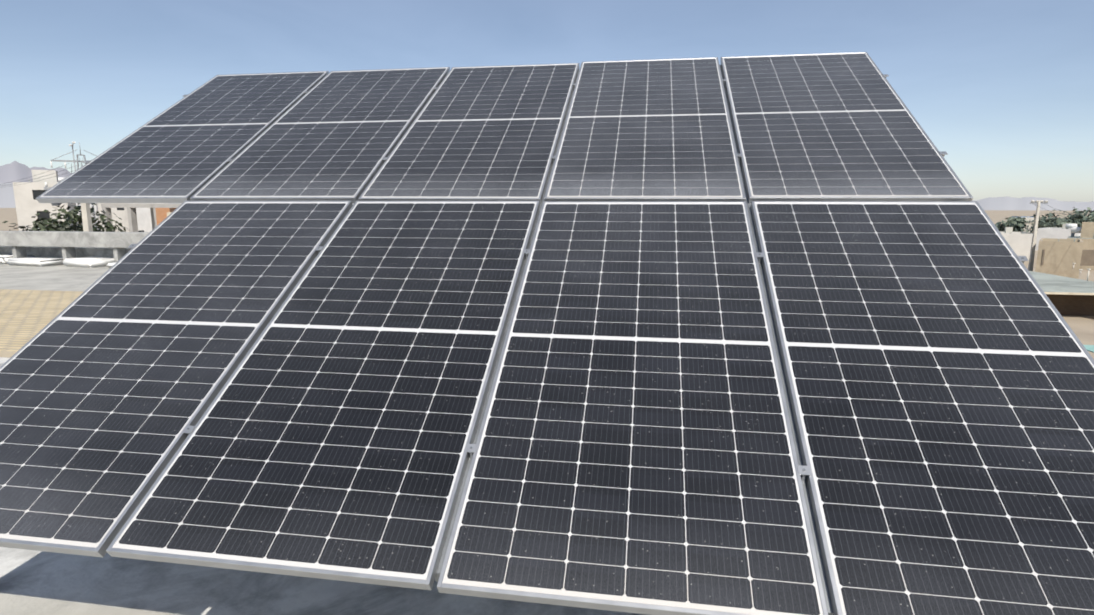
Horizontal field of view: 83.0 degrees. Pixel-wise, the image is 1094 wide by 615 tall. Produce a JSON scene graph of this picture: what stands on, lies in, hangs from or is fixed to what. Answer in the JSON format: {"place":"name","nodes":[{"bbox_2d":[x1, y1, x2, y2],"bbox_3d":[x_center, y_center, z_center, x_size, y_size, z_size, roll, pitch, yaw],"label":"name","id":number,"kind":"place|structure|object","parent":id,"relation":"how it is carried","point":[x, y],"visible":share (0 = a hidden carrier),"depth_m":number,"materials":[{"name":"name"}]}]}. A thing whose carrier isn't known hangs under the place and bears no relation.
{"place":"outdoors","nodes":[
{"label":"outdoors","id":0,"kind":"place"},
{"bbox_2d":[0,161,70,183],"bbox_3d":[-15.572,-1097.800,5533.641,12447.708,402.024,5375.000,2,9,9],"label":"hills","id":1,"kind":"structure","parent":0,"point":[14,171],"depth_m":5066.53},
{"bbox_2d":[3,164,1089,214],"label":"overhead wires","id":2,"kind":"object","parent":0,"point":[80,164],"visible":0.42,"depth_m":58.58,"materials":[{"name":"grey metal"}]},
{"bbox_2d":[0,208,1093,358],"bbox_3d":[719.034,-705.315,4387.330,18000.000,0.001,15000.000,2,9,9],"label":"ground","id":3,"kind":"structure","parent":0,"point":[1082,327],"depth_m":207.23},
{"bbox_2d":[13,170,77,230],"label":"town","id":4,"kind":"object","parent":3,"relation":"on","point":[27,203],"visible":0.25,"depth_m":76.48,"materials":[{"name":"beige paint"}]},
{"bbox_2d":[2,213,95,230],"bbox_3d":[-24.003,-0.744,30.206,6.112,7.654,4.262,8,12,39],"label":"tree","id":5,"kind":"object","parent":3,"relation":"on","point":[48,225],"visible":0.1,"depth_m":29.48,"materials":[{"name":"green plant"}]},
{"bbox_2d":[32,207,72,230],"bbox_3d":[-26.424,-1.646,34.847,4.638,7.947,5.250,-4,10,-22],"label":"tree","id":6,"kind":"object","parent":3,"relation":"on","point":[37,214],"visible":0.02,"depth_m":33.16,"materials":[{"name":"green plant"}]},
{"bbox_2d":[44,182,92,247],"bbox_3d":[-16.052,0.006,22.064,2.196,8.819,0.370,-2,10,-14],"label":"concrete pole","id":7,"kind":"object","parent":3,"relation":"on","point":[86,218],"visible":0.25,"depth_m":21.49,"materials":[{"name":"concrete"}]},
{"bbox_2d":[50,142,97,229],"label":"transmission tower","id":8,"kind":"structure","parent":3,"relation":"on","point":[65,161],"depth_m":48.42,"materials":[{"name":"metal"}]},
{"bbox_2d":[69,142,79,213],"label":"utility pole","id":9,"kind":"object","parent":3,"relation":"on","point":[73,159],"visible":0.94,"depth_m":66.43,"materials":[{"name":"metal"}]},
{"bbox_2d":[76,203,98,228],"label":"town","id":10,"kind":"object","parent":3,"relation":"on","point":[95,208],"visible":0.06,"depth_m":100.08,"materials":[{"name":"paint"}]},
{"bbox_2d":[57,203,129,231],"bbox_3d":[-23.358,-1.504,32.468,4.289,8.434,5.738,2,9,9],"label":"tree","id":11,"kind":"object","parent":3,"relation":"on","point":[72,213],"visible":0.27,"depth_m":31.62,"materials":[{"name":"green plant"}]},
{"bbox_2d":[97,203,128,231],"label":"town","id":12,"kind":"object","parent":3,"relation":"on","point":[121,213],"visible":0.19,"depth_m":122.62,"materials":[{"name":"beige paint"}]},
{"bbox_2d":[101,204,180,231],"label":"building","id":13,"kind":"structure","parent":3,"relation":"on","point":[132,217],"depth_m":40.87,"materials":[{"name":"paint"}]},
{"bbox_2d":[128,203,167,231],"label":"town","id":14,"kind":"object","parent":3,"relation":"on","point":[144,221],"visible":0.1,"depth_m":145.60,"materials":[{"name":"paint"}]},
{"bbox_2d":[155,208,175,225],"bbox_3d":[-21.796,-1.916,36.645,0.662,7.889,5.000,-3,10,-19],"label":"building","id":15,"kind":"structure","parent":3,"relation":"on","point":[161,214],"depth_m":33.73,"materials":[{"name":"orange paint"}]},
{"bbox_2d":[0,264,646,614],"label":"building roof","id":16,"kind":"structure","parent":3,"relation":"on","point":[33,582],"depth_m":2.61,"materials":[{"name":"beige paint"}]},
{"bbox_2d":[0,289,83,357],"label":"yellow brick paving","id":17,"kind":"structure","parent":16,"relation":"on","point":[26,316],"depth_m":8.99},
{"bbox_2d":[0,254,115,267],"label":"white sacks","id":18,"kind":"object","parent":16,"relation":"on","point":[86,262],"visible":0.35,"depth_m":16.51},
{"bbox_2d":[0,246,130,257],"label":"roof kerb","id":19,"kind":"structure","parent":16,"relation":"on","point":[50,252],"depth_m":17.65,"materials":[{"name":"grey concrete"}]},
{"bbox_2d":[0,231,149,261],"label":"raised concrete beam","id":20,"kind":"structure","parent":16,"relation":"on","point":[68,242],"depth_m":16.75,"materials":[{"name":"grey concrete"}]},
{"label":"footing blocks","id":21,"kind":"object","parent":16,"relation":"on","visible":0},
{"bbox_2d":[51,65,1028,614],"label":"mounting rail clamps","id":22,"kind":"object","parent":21,"relation":"on","point":[803,471],"visible":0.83,"depth_m":2.17,"materials":[{"name":"silver metal"}]},
{"bbox_2d":[0,201,352,556],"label":"solar panel","id":23,"kind":"object","parent":22,"relation":"attached to","point":[115,377],"visible":0.98,"depth_m":2.47,"materials":[{"name":"glass"}]},
{"bbox_2d":[36,71,328,202],"bbox_3d":[-2.400,-1.270,4.350,1.000,0.037,2.000,2,41,9],"label":"solar panel","id":24,"kind":"object","parent":22,"relation":"attached to","point":[186,148],"visible":0.98,"depth_m":4.12,"materials":[{"name":"glass"}]},
{"bbox_2d":[190,67,449,202],"bbox_3d":[-1.393,-1.240,4.189,1.000,0.038,2.000,2,41,9],"label":"solar panel","id":25,"kind":"object","parent":22,"relation":"attached to","point":[334,135],"visible":1,"depth_m":3.96,"materials":[{"name":"glass"}]},
{"bbox_2d":[106,201,539,589],"bbox_3d":[-0.670,0.099,2.507,1.000,0.036,2.000,2,41,9],"label":"solar panel","id":26,"kind":"object","parent":22,"relation":"attached to","point":[331,436],"visible":0.98,"depth_m":2.16,"materials":[{"name":"glass"}]},
{"bbox_2d":[358,63,579,203],"bbox_3d":[-0.387,-1.207,4.026,1.000,0.036,2.000,2,41,9],"label":"solar panel","id":27,"kind":"object","parent":22,"relation":"attached to","point":[484,133],"visible":1,"depth_m":3.80,"materials":[{"name":"glass"}]},
{"bbox_2d":[437,201,827,614],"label":"solar panel","id":28,"kind":"object","parent":22,"relation":"attached to","point":[635,452],"visible":1,"depth_m":1.99,"materials":[{"name":"glass"}]},
{"bbox_2d":[544,57,745,201],"bbox_3d":[0.619,-1.183,3.864,1.000,0.035,2.000,2,41,9],"label":"solar panel","id":29,"kind":"object","parent":22,"relation":"attached to","point":[649,130],"visible":0.94,"depth_m":3.62,"materials":[{"name":"glass"}]},
{"bbox_2d":[720,52,972,203],"bbox_3d":[1.627,-1.159,3.710,1.000,0.035,2.000,2,41,9],"label":"solar panel","id":30,"kind":"object","parent":22,"relation":"attached to","point":[830,127],"visible":0.96,"depth_m":3.46,"materials":[{"name":"glass"}]},
{"bbox_2d":[751,201,1093,614],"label":"solar panel","id":31,"kind":"object","parent":22,"relation":"attached to","point":[937,361],"visible":1,"depth_m":1.97,"materials":[{"name":"glass"}]},
{"bbox_2d":[1000,227,1032,259],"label":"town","id":32,"kind":"object","parent":3,"relation":"on","point":[1019,243],"visible":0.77,"depth_m":95.14,"materials":[{"name":"beige paint"}]},
{"bbox_2d":[995,216,1037,232],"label":"tree","id":33,"kind":"object","parent":3,"relation":"on","point":[1019,223],"visible":0.54,"depth_m":132.62,"materials":[{"name":"green plant"}]},
{"bbox_2d":[1011,216,1033,232],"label":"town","id":34,"kind":"structure","parent":3,"relation":"on","point":[1030,223],"depth_m":149.05,"materials":[{"name":"paint"}]},
{"bbox_2d":[1028,200,1047,270],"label":"flood pole","id":35,"kind":"object","parent":3,"relation":"on","point":[1032,251],"visible":0.96,"depth_m":70.23,"materials":[{"name":"concrete"}]},
{"bbox_2d":[1026,213,1079,231],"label":"tree","id":36,"kind":"object","parent":3,"relation":"on","point":[1042,223],"visible":0.35,"depth_m":147.35,"materials":[{"name":"green plant"}]},
{"bbox_2d":[1035,224,1080,250],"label":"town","id":37,"kind":"object","parent":3,"relation":"on","point":[1064,232],"visible":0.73,"depth_m":115.83,"materials":[{"name":"paint"}]},
{"bbox_2d":[1035,238,1082,278],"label":"cream house","id":38,"kind":"structure","parent":3,"relation":"on","point":[1061,256],"depth_m":64.60,"materials":[{"name":"beige paint"}]},
{"bbox_2d":[1041,249,1093,265],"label":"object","id":39,"kind":"structure","parent":3,"relation":"on","point":[1087,257],"depth_m":64.72,"materials":[{"name":"paint"}]},
{"bbox_2d":[1043,207,1093,226],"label":"tree","id":40,"kind":"object","parent":3,"relation":"on","point":[1070,216],"visible":0.38,"depth_m":147.27,"materials":[{"name":"green plant"}]},
{"bbox_2d":[1073,210,1093,226],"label":"tree","id":41,"kind":"object","parent":3,"relation":"on","point":[1084,218],"visible":0.27,"depth_m":141.64,"materials":[{"name":"green plant"}]},
{"bbox_2d":[1083,345,1093,352],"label":"turquoise tarp","id":42,"kind":"object","parent":3,"relation":"on","point":[1090,348],"depth_m":35.76,"materials":[{"name":"teal plastic"}]},
{"bbox_2d":[0,183,1093,210],"bbox_3d":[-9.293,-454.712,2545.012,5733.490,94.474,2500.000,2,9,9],"label":"hills","id":43,"kind":"structure","parent":0,"point":[7,198],"depth_m":2217.78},
{"bbox_2d":[0,0,1093,201],"label":"sky","id":44,"kind":"structure","parent":0,"point":[1005,88],"materials":[{"name":"blue"}]},
{"bbox_2d":[1029,263,1093,315],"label":"neighbour house","id":45,"kind":"structure","parent":0,"point":[1070,296],"depth_m":46.67,"materials":[{"name":"brick"}]},
{"bbox_2d":[1067,222,1093,269],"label":"building","id":46,"kind":"structure","parent":0,"point":[1086,230],"depth_m":82.60,"materials":[{"name":"beige paint"}]}
]}

